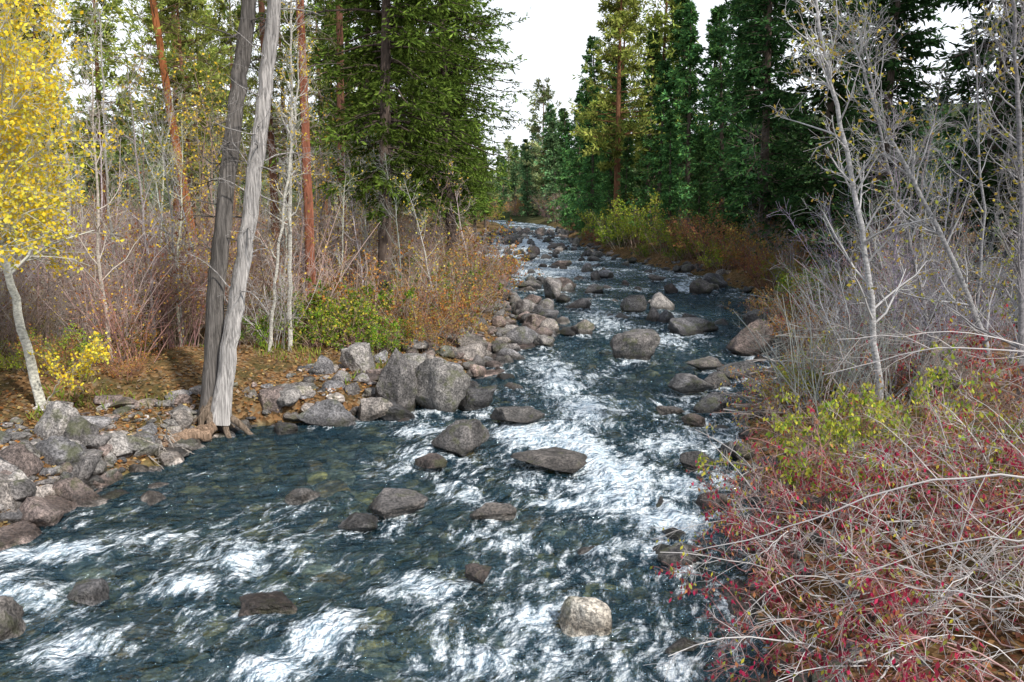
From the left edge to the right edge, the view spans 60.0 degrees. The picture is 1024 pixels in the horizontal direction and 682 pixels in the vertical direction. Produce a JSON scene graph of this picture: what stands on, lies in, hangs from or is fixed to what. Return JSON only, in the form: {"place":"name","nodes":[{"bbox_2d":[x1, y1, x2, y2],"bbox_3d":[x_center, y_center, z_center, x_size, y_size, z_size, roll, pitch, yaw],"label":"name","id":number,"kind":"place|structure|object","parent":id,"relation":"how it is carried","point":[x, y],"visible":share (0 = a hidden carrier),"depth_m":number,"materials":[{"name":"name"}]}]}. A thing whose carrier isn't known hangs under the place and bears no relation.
{"place":"outdoors","nodes":[
{"label":"outdoors","id":0,"kind":"place"},
{"bbox_2d":[0,220,788,681],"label":"river water","id":1,"kind":"structure","parent":0,"point":[600,468],"depth_m":11.78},
{"bbox_2d":[0,596,25,641],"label":"river boulder","id":2,"kind":"object","parent":1,"relation":"in","point":[12,624],"visible":1,"depth_m":9.33,"materials":[{"name":"stone"}]},
{"bbox_2d":[67,578,109,607],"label":"river boulder","id":3,"kind":"object","parent":1,"relation":"in","point":[92,592],"visible":1,"depth_m":9.99,"materials":[{"name":"stone"}]},
{"bbox_2d":[238,591,296,621],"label":"river boulder","id":4,"kind":"object","parent":1,"relation":"in","point":[280,604],"visible":0.96,"depth_m":9.77,"materials":[{"name":"stone"}]},
{"bbox_2d":[296,399,355,433],"bbox_3d":[-3.823,1.540,18.055,1.010,0.670,0.911,-8,12,-42],"label":"river boulder","id":5,"kind":"object","parent":1,"relation":"in","point":[333,414],"visible":0.99,"depth_m":17.90,"materials":[{"name":"stone"}]},
{"bbox_2d":[338,512,377,532],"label":"river boulder","id":6,"kind":"object","parent":1,"relation":"in","point":[358,522],"visible":0.97,"depth_m":12.33,"materials":[{"name":"stone"}]},
{"bbox_2d":[369,488,427,519],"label":"river boulder","id":7,"kind":"object","parent":1,"relation":"on","point":[386,503],"visible":1,"depth_m":12.88,"materials":[{"name":"stone"}]},
{"bbox_2d":[431,419,489,456],"bbox_3d":[-0.940,1.762,16.139,1.069,0.715,0.796,0,9,0],"label":"river boulder","id":8,"kind":"object","parent":1,"relation":"in","point":[462,437],"visible":0.98,"depth_m":15.88,"materials":[{"name":"stone"}]},
{"bbox_2d":[458,385,496,412],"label":"river boulder","id":9,"kind":"object","parent":1,"relation":"in","point":[476,399],"visible":0.82,"depth_m":19.41,"materials":[{"name":"stone"}]},
{"bbox_2d":[469,502,516,523],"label":"river boulder","id":10,"kind":"object","parent":1,"relation":"in","point":[504,512],"visible":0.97,"depth_m":12.62,"materials":[{"name":"stone"}]},
{"bbox_2d":[490,406,544,422],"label":"river boulder","id":11,"kind":"object","parent":1,"relation":"on","point":[524,414],"visible":1,"depth_m":18.00,"materials":[{"name":"stone"}]},
{"bbox_2d":[510,447,586,472],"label":"river boulder","id":12,"kind":"object","parent":1,"relation":"in","point":[561,459],"visible":1,"depth_m":14.84,"materials":[{"name":"stone"}]},
{"bbox_2d":[559,596,611,647],"bbox_3d":[0.786,2.983,9.447,0.581,0.537,0.387,2,9,13],"label":"river boulder","id":13,"kind":"object","parent":1,"relation":"in","point":[583,616],"visible":0.94,"depth_m":9.30,"materials":[{"name":"stone"}]},
{"bbox_2d":[610,328,660,368],"bbox_3d":[3.570,0.247,25.741,1.440,1.153,0.992,0,9,0],"label":"river boulder","id":14,"kind":"object","parent":1,"relation":"in","point":[639,344],"visible":0.94,"depth_m":25.47,"materials":[{"name":"stone"}]},
{"bbox_2d":[657,542,705,571],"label":"river boulder","id":15,"kind":"object","parent":1,"relation":"in","point":[667,558],"visible":0.69,"depth_m":10.90,"materials":[{"name":"stone"}]},
{"bbox_2d":[668,373,712,393],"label":"river boulder","id":16,"kind":"object","parent":1,"relation":"in","point":[685,383],"visible":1,"depth_m":20.69,"materials":[{"name":"stone"}]},
{"bbox_2d":[667,317,718,337],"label":"river boulder","id":17,"kind":"object","parent":1,"relation":"in","point":[685,327],"visible":0.94,"depth_m":30.51,"materials":[{"name":"stone"}]},
{"bbox_2d":[0,0,1018,173],"label":"sky","id":18,"kind":"structure","parent":0,"point":[553,41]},
{"bbox_2d":[0,101,1023,681],"bbox_3d":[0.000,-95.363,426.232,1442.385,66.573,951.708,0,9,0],"label":"ground","id":19,"kind":"structure","parent":0,"point":[172,369],"depth_m":13.89,"materials":[{"name":"brown soil"}]},
{"bbox_2d":[0,0,108,265],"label":"pine tree","id":20,"kind":"object","parent":19,"relation":"on","point":[66,98],"visible":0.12,"depth_m":37.11,"materials":[{"name":"green plant"}]},
{"bbox_2d":[34,400,84,439],"bbox_3d":[-7.796,1.638,15.445,0.885,1.314,0.900,-8,12,-41],"label":"river boulder","id":21,"kind":"object","parent":19,"relation":"on","point":[55,418],"visible":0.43,"depth_m":15.08,"materials":[{"name":"stone"}]},
{"bbox_2d":[34,435,85,465],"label":"river boulder","id":22,"kind":"object","parent":19,"relation":"on","point":[56,450],"visible":0.65,"depth_m":14.15,"materials":[{"name":"stone"}]},
{"bbox_2d":[28,0,91,315],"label":"birch tree","id":23,"kind":"object","parent":19,"relation":"on","point":[66,155],"visible":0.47,"depth_m":24.34,"materials":[{"name":"yellow plant"}]},
{"bbox_2d":[0,0,121,272],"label":"aspen tree","id":24,"kind":"object","parent":19,"relation":"on","point":[33,215],"visible":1,"depth_m":12.99,"materials":[{"name":"yellow plant"}]},
{"bbox_2d":[0,0,134,405],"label":"aspen tree","id":25,"kind":"object","parent":19,"relation":"on","point":[35,382],"visible":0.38,"depth_m":16.64,"materials":[{"name":"yellow plant"}]},
{"bbox_2d":[27,328,115,405],"bbox_3d":[-8.190,0.556,16.609,1.912,1.580,0.978,0,9,0],"label":"aspen sapling","id":26,"kind":"object","parent":19,"relation":"on","point":[90,356],"visible":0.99,"depth_m":16.50,"materials":[{"name":"yellow plant"}]},
{"bbox_2d":[52,477,99,513],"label":"river boulder","id":27,"kind":"object","parent":19,"relation":"on","point":[78,492],"visible":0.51,"depth_m":13.33,"materials":[{"name":"stone"}]},
{"bbox_2d":[32,0,158,249],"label":"pine tree","id":28,"kind":"object","parent":19,"relation":"on","point":[107,9],"visible":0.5,"depth_m":52.60,"materials":[{"name":"green plant"}]},
{"bbox_2d":[72,0,145,326],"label":"birch tree","id":29,"kind":"object","parent":19,"relation":"on","point":[110,228],"visible":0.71,"depth_m":21.57,"materials":[{"name":"grey plant"}]},
{"bbox_2d":[69,0,233,301],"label":"ponderosa pine","id":30,"kind":"object","parent":19,"relation":"on","point":[160,51],"visible":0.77,"depth_m":29.04,"materials":[{"name":"green plant"}]},
{"bbox_2d":[119,413,217,470],"bbox_3d":[-5.995,1.895,15.899,2.021,1.342,1.399,-8,12,-43],"label":"fallen root log","id":31,"kind":"object","parent":19,"relation":"on","point":[204,433],"visible":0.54,"depth_m":16.43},
{"bbox_2d":[87,0,255,258],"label":"pine tree","id":32,"kind":"object","parent":19,"relation":"on","point":[147,20],"visible":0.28,"depth_m":46.17,"materials":[{"name":"green plant"}]},
{"bbox_2d":[113,0,253,253],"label":"pine tree","id":33,"kind":"object","parent":19,"relation":"on","point":[178,42],"visible":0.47,"depth_m":40.34,"materials":[{"name":"green plant"}]},
{"bbox_2d":[0,310,389,420],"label":"bank grass","id":34,"kind":"structure","parent":19,"relation":"on","point":[171,393],"depth_m":18.18,"materials":[{"name":"brown plant"}]},
{"bbox_2d":[157,0,241,238],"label":"pine tree","id":35,"kind":"object","parent":19,"relation":"on","point":[200,11],"visible":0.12,"depth_m":78.43,"materials":[{"name":"green plant"}]},
{"bbox_2d":[0,346,460,523],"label":"bank rocks","id":36,"kind":"object","parent":19,"relation":"on","point":[182,416],"visible":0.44,"depth_m":17.23,"materials":[{"name":"stone"}]},
{"bbox_2d":[188,0,286,228],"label":"pine tree","id":37,"kind":"object","parent":19,"relation":"on","point":[219,9],"visible":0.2,"depth_m":67.46,"materials":[{"name":"green plant"}]},
{"bbox_2d":[166,0,342,446],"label":"dead tree snag","id":38,"kind":"object","parent":19,"relation":"on","point":[222,337],"visible":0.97,"depth_m":16.57,"materials":[{"name":"grey wood"}]},
{"bbox_2d":[0,159,518,372],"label":"bare shrub thicket","id":39,"kind":"object","parent":19,"relation":"on","point":[164,296],"visible":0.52,"depth_m":21.82,"materials":[{"name":"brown plant"}]},
{"bbox_2d":[186,0,343,276],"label":"ponderosa pine","id":40,"kind":"object","parent":19,"relation":"on","point":[272,175],"visible":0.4,"depth_m":33.14,"materials":[{"name":"green plant"}]},
{"bbox_2d":[0,228,536,594],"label":"bank rocks","id":41,"kind":"object","parent":19,"relation":"on","point":[44,505],"visible":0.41,"depth_m":14.75,"materials":[{"name":"stone"}]},
{"bbox_2d":[223,0,333,265],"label":"pine tree","id":42,"kind":"object","parent":19,"relation":"on","point":[283,106],"visible":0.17,"depth_m":50.03,"materials":[{"name":"green plant"}]},
{"bbox_2d":[222,0,348,308],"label":"ponderosa pine","id":43,"kind":"object","parent":19,"relation":"on","point":[307,188],"visible":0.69,"depth_m":25.41,"materials":[{"name":"brown plant"}]},
{"bbox_2d":[259,0,321,351],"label":"birch tree","id":44,"kind":"object","parent":19,"relation":"on","point":[289,272],"visible":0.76,"depth_m":21.53,"materials":[{"name":"grey plant"}]},
{"bbox_2d":[264,22,325,351],"bbox_3d":[-5.239,-3.502,21.242,1.574,8.161,1.087,-2,9,-14],"label":"birch tree","id":45,"kind":"object","parent":19,"relation":"on","point":[301,120],"visible":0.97,"depth_m":21.09,"materials":[{"name":"grey plant"}]},
{"bbox_2d":[256,0,421,284],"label":"ponderosa pine","id":46,"kind":"object","parent":19,"relation":"on","point":[340,39],"visible":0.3,"depth_m":34.62,"materials":[{"name":"green plant"}]},
{"bbox_2d":[294,0,398,254],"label":"fir tree","id":47,"kind":"object","parent":19,"relation":"on","point":[347,44],"visible":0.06,"depth_m":53.92,"materials":[{"name":"green plant"}]},
{"bbox_2d":[274,0,440,253],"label":"fir tree","id":48,"kind":"object","parent":19,"relation":"on","point":[367,30],"visible":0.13,"depth_m":43.44,"materials":[{"name":"green plant"}]},
{"bbox_2d":[340,342,374,372],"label":"river boulder","id":49,"kind":"object","parent":19,"relation":"on","point":[355,356],"visible":0.69,"depth_m":20.66,"materials":[{"name":"stone"}]},
{"bbox_2d":[218,0,520,318],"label":"fir tree","id":50,"kind":"object","parent":19,"relation":"on","point":[389,137],"visible":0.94,"depth_m":28.10,"materials":[{"name":"green plant"}]},
{"bbox_2d":[357,397,393,423],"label":"river boulder","id":51,"kind":"object","parent":19,"relation":"on","point":[370,409],"visible":0.94,"depth_m":18.47,"materials":[{"name":"stone"}]},
{"bbox_2d":[0,343,761,681],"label":"riverbed stones","id":52,"kind":"object","parent":19,"relation":"on","point":[326,569],"visible":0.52,"depth_m":11.64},
{"bbox_2d":[375,347,417,414],"bbox_3d":[-2.496,1.050,19.124,0.938,1.893,0.951,0,9,0],"label":"river boulder","id":53,"kind":"object","parent":19,"relation":"on","point":[397,382],"visible":0.79,"depth_m":18.84,"materials":[{"name":"stone"}]},
{"bbox_2d":[40,326,775,681],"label":"riffle rocks","id":54,"kind":"object","parent":19,"relation":"on","point":[148,498],"visible":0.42,"depth_m":13.43,"materials":[{"name":"stone"}]},
{"bbox_2d":[415,357,470,424],"bbox_3d":[-1.576,1.098,19.270,1.306,1.532,0.988,3,9,19],"label":"river boulder","id":55,"kind":"object","parent":19,"relation":"on","point":[443,385],"visible":0.91,"depth_m":18.90,"materials":[{"name":"stone"}]},
{"bbox_2d":[363,0,526,247],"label":"fir tree","id":56,"kind":"object","parent":19,"relation":"on","point":[486,74],"visible":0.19,"depth_m":45.20,"materials":[{"name":"green plant"}]},
{"bbox_2d":[360,0,548,259],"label":"fir tree","id":57,"kind":"object","parent":19,"relation":"on","point":[476,22],"visible":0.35,"depth_m":39.30,"materials":[{"name":"green plant"}]},
{"bbox_2d":[0,183,972,410],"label":"autumn undergrowth","id":58,"kind":"object","parent":19,"relation":"on","point":[352,315],"visible":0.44,"depth_m":26.45,"materials":[{"name":"brown plant"}]},
{"bbox_2d":[379,276,605,394],"bbox_3d":[-0.276,-2.163,41.189,8.149,1.639,38.373,0,9,0],"label":"cobble bar","id":59,"kind":"object","parent":19,"relation":"on","point":[467,352],"visible":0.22,"depth_m":25.57,"materials":[{"name":"stone"}]},
{"bbox_2d":[0,75,1021,230],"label":"distant forest","id":60,"kind":"object","parent":19,"relation":"on","point":[529,171],"visible":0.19,"depth_m":197.19,"materials":[{"name":"green plant"}]},
{"bbox_2d":[0,275,1023,681],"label":"fallen leaves","id":61,"kind":"object","parent":19,"relation":"on","point":[952,615],"visible":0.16,"depth_m":10.00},
{"bbox_2d":[1,0,1023,385],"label":"sapling stand","id":62,"kind":"object","parent":19,"relation":"on","point":[319,222],"visible":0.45,"depth_m":23.49,"materials":[{"name":"grey plant"}]},
{"bbox_2d":[547,111,573,226],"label":"spruce tree","id":63,"kind":"object","parent":19,"relation":"on","point":[562,127],"visible":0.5,"depth_m":139.35,"materials":[{"name":"green plant"}]},
{"bbox_2d":[555,90,594,231],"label":"spruce tree","id":64,"kind":"object","parent":19,"relation":"on","point":[577,101],"visible":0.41,"depth_m":113.58,"materials":[{"name":"green plant"}]},
{"bbox_2d":[566,89,601,233],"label":"spruce tree","id":65,"kind":"object","parent":19,"relation":"on","point":[585,99],"visible":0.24,"depth_m":106.00,"materials":[{"name":"green plant"}]},
{"bbox_2d":[564,85,608,234],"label":"spruce tree","id":66,"kind":"object","parent":19,"relation":"on","point":[592,178],"visible":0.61,"depth_m":96.03,"materials":[{"name":"green plant"}]},
{"bbox_2d":[589,107,632,242],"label":"spruce tree","id":67,"kind":"object","parent":19,"relation":"on","point":[607,185],"visible":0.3,"depth_m":84.22,"materials":[{"name":"green plant"}]},
{"bbox_2d":[575,0,649,163],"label":"pine tree","id":68,"kind":"object","parent":19,"relation":"on","point":[623,73],"visible":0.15,"depth_m":95.39,"materials":[{"name":"green plant"}]},
{"bbox_2d":[477,226,757,344],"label":"midstream rocks","id":69,"kind":"object","parent":19,"relation":"on","point":[551,286],"visible":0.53,"depth_m":44.18,"materials":[{"name":"stone"}]},
{"bbox_2d":[605,137,638,246],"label":"spruce tree","id":70,"kind":"object","parent":19,"relation":"on","point":[624,180],"visible":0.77,"depth_m":76.74,"materials":[{"name":"green plant"}]},
{"bbox_2d":[566,0,679,242],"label":"pine tree","id":71,"kind":"object","parent":19,"relation":"on","point":[618,20],"visible":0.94,"depth_m":78.90,"materials":[{"name":"green plant"}]},
{"bbox_2d":[622,30,668,236],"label":"spruce tree","id":72,"kind":"object","parent":19,"relation":"on","point":[644,170],"visible":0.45,"depth_m":81.63,"materials":[{"name":"green plant"}]},
{"bbox_2d":[620,58,692,236],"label":"spruce tree","id":73,"kind":"object","parent":19,"relation":"on","point":[667,87],"visible":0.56,"depth_m":73.75,"materials":[{"name":"green plant"}]},
{"bbox_2d":[608,0,712,185],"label":"pine tree","id":74,"kind":"object","parent":19,"relation":"on","point":[655,21],"visible":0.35,"depth_m":81.62,"materials":[{"name":"green plant"}]},
{"bbox_2d":[644,110,686,248],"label":"spruce tree","id":75,"kind":"object","parent":19,"relation":"on","point":[669,194],"visible":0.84,"depth_m":66.63,"materials":[{"name":"green plant"}]},
{"bbox_2d":[648,0,722,214],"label":"spruce tree","id":76,"kind":"object","parent":19,"relation":"on","point":[677,31],"visible":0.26,"depth_m":80.45,"materials":[{"name":"green plant"}]},
{"bbox_2d":[655,0,718,240],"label":"spruce tree","id":77,"kind":"object","parent":19,"relation":"on","point":[691,18],"visible":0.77,"depth_m":71.31,"materials":[{"name":"green plant"}]},
{"bbox_2d":[678,131,716,254],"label":"spruce tree","id":78,"kind":"object","parent":19,"relation":"on","point":[698,195],"visible":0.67,"depth_m":60.88,"materials":[{"name":"green plant"}]},
{"bbox_2d":[675,4,749,244],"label":"spruce tree","id":79,"kind":"object","parent":19,"relation":"on","point":[716,54],"visible":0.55,"depth_m":63.68,"materials":[{"name":"green plant"}]},
{"bbox_2d":[681,0,770,242],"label":"spruce tree","id":80,"kind":"object","parent":19,"relation":"on","point":[738,60],"visible":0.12,"depth_m":69.03,"materials":[{"name":"green plant"}]},
{"bbox_2d":[555,229,932,681],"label":"bank rocks","id":81,"kind":"object","parent":19,"relation":"on","point":[687,267],"visible":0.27,"depth_m":10.85,"materials":[{"name":"stone"}]},
{"bbox_2d":[726,319,773,359],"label":"river boulder","id":82,"kind":"object","parent":19,"relation":"on","point":[739,343],"visible":0.77,"depth_m":26.21,"materials":[{"name":"stone"}]},
{"bbox_2d":[691,0,822,263],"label":"spruce tree","id":83,"kind":"object","parent":19,"relation":"on","point":[761,76],"visible":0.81,"depth_m":50.39,"materials":[{"name":"green plant"}]},
{"bbox_2d":[702,0,821,238],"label":"spruce tree","id":84,"kind":"object","parent":19,"relation":"on","point":[752,91],"visible":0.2,"depth_m":57.79,"materials":[{"name":"green plant"}]},
{"bbox_2d":[723,307,872,423],"bbox_3d":[8.264,0.192,23.732,4.029,2.329,16.046,3,9,20],"label":"shrub","id":85,"kind":"object","parent":19,"relation":"on","point":[749,396],"visible":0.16,"depth_m":21.14,"materials":[{"name":"grey plant"}]},
{"bbox_2d":[748,0,900,268],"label":"spruce tree","id":86,"kind":"object","parent":19,"relation":"on","point":[811,187],"visible":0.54,"depth_m":42.90,"materials":[{"name":"green plant"}]},
{"bbox_2d":[643,369,1023,681],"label":"grey willow bush","id":87,"kind":"object","parent":19,"relation":"on","point":[852,661],"visible":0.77,"depth_m":8.35,"materials":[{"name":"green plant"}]},
{"bbox_2d":[694,286,1023,663],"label":"arching branches","id":88,"kind":"object","parent":87,"relation":"on","point":[973,478],"visible":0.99,"depth_m":7.50,"materials":[{"name":"grey plant"}]},
{"bbox_2d":[649,178,1022,423],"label":"riverside alder thicket","id":89,"kind":"object","parent":19,"relation":"on","point":[863,313],"visible":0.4,"depth_m":18.16,"materials":[{"name":"grey plant"}]},
{"bbox_2d":[650,381,1023,681],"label":"red leaved dogwood bush","id":90,"kind":"object","parent":19,"relation":"on","point":[886,603],"visible":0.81,"depth_m":9.23,"materials":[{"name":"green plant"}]},
{"bbox_2d":[686,303,1023,527],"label":"tangled brush","id":91,"kind":"object","parent":19,"relation":"on","point":[891,396],"visible":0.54,"depth_m":12.98,"materials":[{"name":"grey plant"}]},
{"bbox_2d":[763,0,948,406],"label":"alder tree","id":92,"kind":"object","parent":19,"relation":"on","point":[852,180],"visible":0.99,"depth_m":14.08,"materials":[{"name":"grey plant"}]},
{"bbox_2d":[696,340,1023,506],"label":"yellow green bush","id":93,"kind":"object","parent":19,"relation":"on","point":[831,422],"visible":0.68,"depth_m":12.30,"materials":[{"name":"green plant"}]},
{"bbox_2d":[809,0,974,347],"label":"alder tree","id":94,"kind":"object","parent":19,"relation":"on","point":[909,239],"visible":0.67,"depth_m":17.05,"materials":[{"name":"grey plant"}]},
{"bbox_2d":[794,0,989,283],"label":"spruce tree","id":95,"kind":"object","parent":19,"relation":"on","point":[891,65],"visible":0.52,"depth_m":32.01,"materials":[{"name":"green plant"}]},
{"bbox_2d":[813,0,971,236],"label":"spruce tree","id":96,"kind":"object","parent":19,"relation":"on","point":[899,73],"visible":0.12,"depth_m":47.63,"materials":[{"name":"green plant"}]},
{"bbox_2d":[802,0,1017,377],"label":"alder tree","id":97,"kind":"object","parent":19,"relation":"on","point":[910,174],"visible":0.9,"depth_m":16.04,"materials":[{"name":"grey plant"}]},
{"bbox_2d":[799,366,1023,532],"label":"russet ground shrub","id":98,"kind":"object","parent":19,"relation":"on","point":[949,442],"visible":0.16,"depth_m":11.48,"materials":[{"name":"brown plant"}]},
{"bbox_2d":[843,303,1023,410],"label":"red leaved dogwood bush","id":99,"kind":"object","parent":19,"relation":"on","point":[983,360],"visible":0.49,"depth_m":16.00,"materials":[{"name":"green plant"}]},
{"bbox_2d":[914,337,973,390],"bbox_3d":[7.845,0.491,16.225,1.096,1.130,0.726,0,9,0],"label":"river boulder","id":100,"kind":"object","parent":19,"relation":"on","point":[959,371],"visible":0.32,"depth_m":16.00,"materials":[{"name":"stone"}]},
{"bbox_2d":[874,0,1023,282],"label":"spruce tree","id":101,"kind":"object","parent":19,"relation":"on","point":[956,62],"visible":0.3,"depth_m":34.87,"materials":[{"name":"green plant"}]},
{"bbox_2d":[917,0,1023,399],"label":"alder tree","id":102,"kind":"object","parent":19,"relation":"on","point":[1019,164],"visible":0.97,"depth_m":14.22,"materials":[{"name":"grey plant"}]},
{"bbox_2d":[926,0,1023,287],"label":"spruce tree","id":103,"kind":"object","parent":19,"relation":"on","point":[989,166],"visible":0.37,"depth_m":29.33,"materials":[{"name":"green plant"}]},
{"bbox_2d":[963,0,1023,258],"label":"spruce tree","id":104,"kind":"object","parent":19,"relation":"on","point":[1002,168],"visible":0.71,"depth_m":14.81,"materials":[{"name":"green plant"}]},
{"bbox_2d":[969,0,1023,360],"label":"alder tree","id":105,"kind":"object","parent":19,"relation":"on","point":[1012,198],"visible":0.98,"depth_m":12.52,"materials":[{"name":"grey plant"}]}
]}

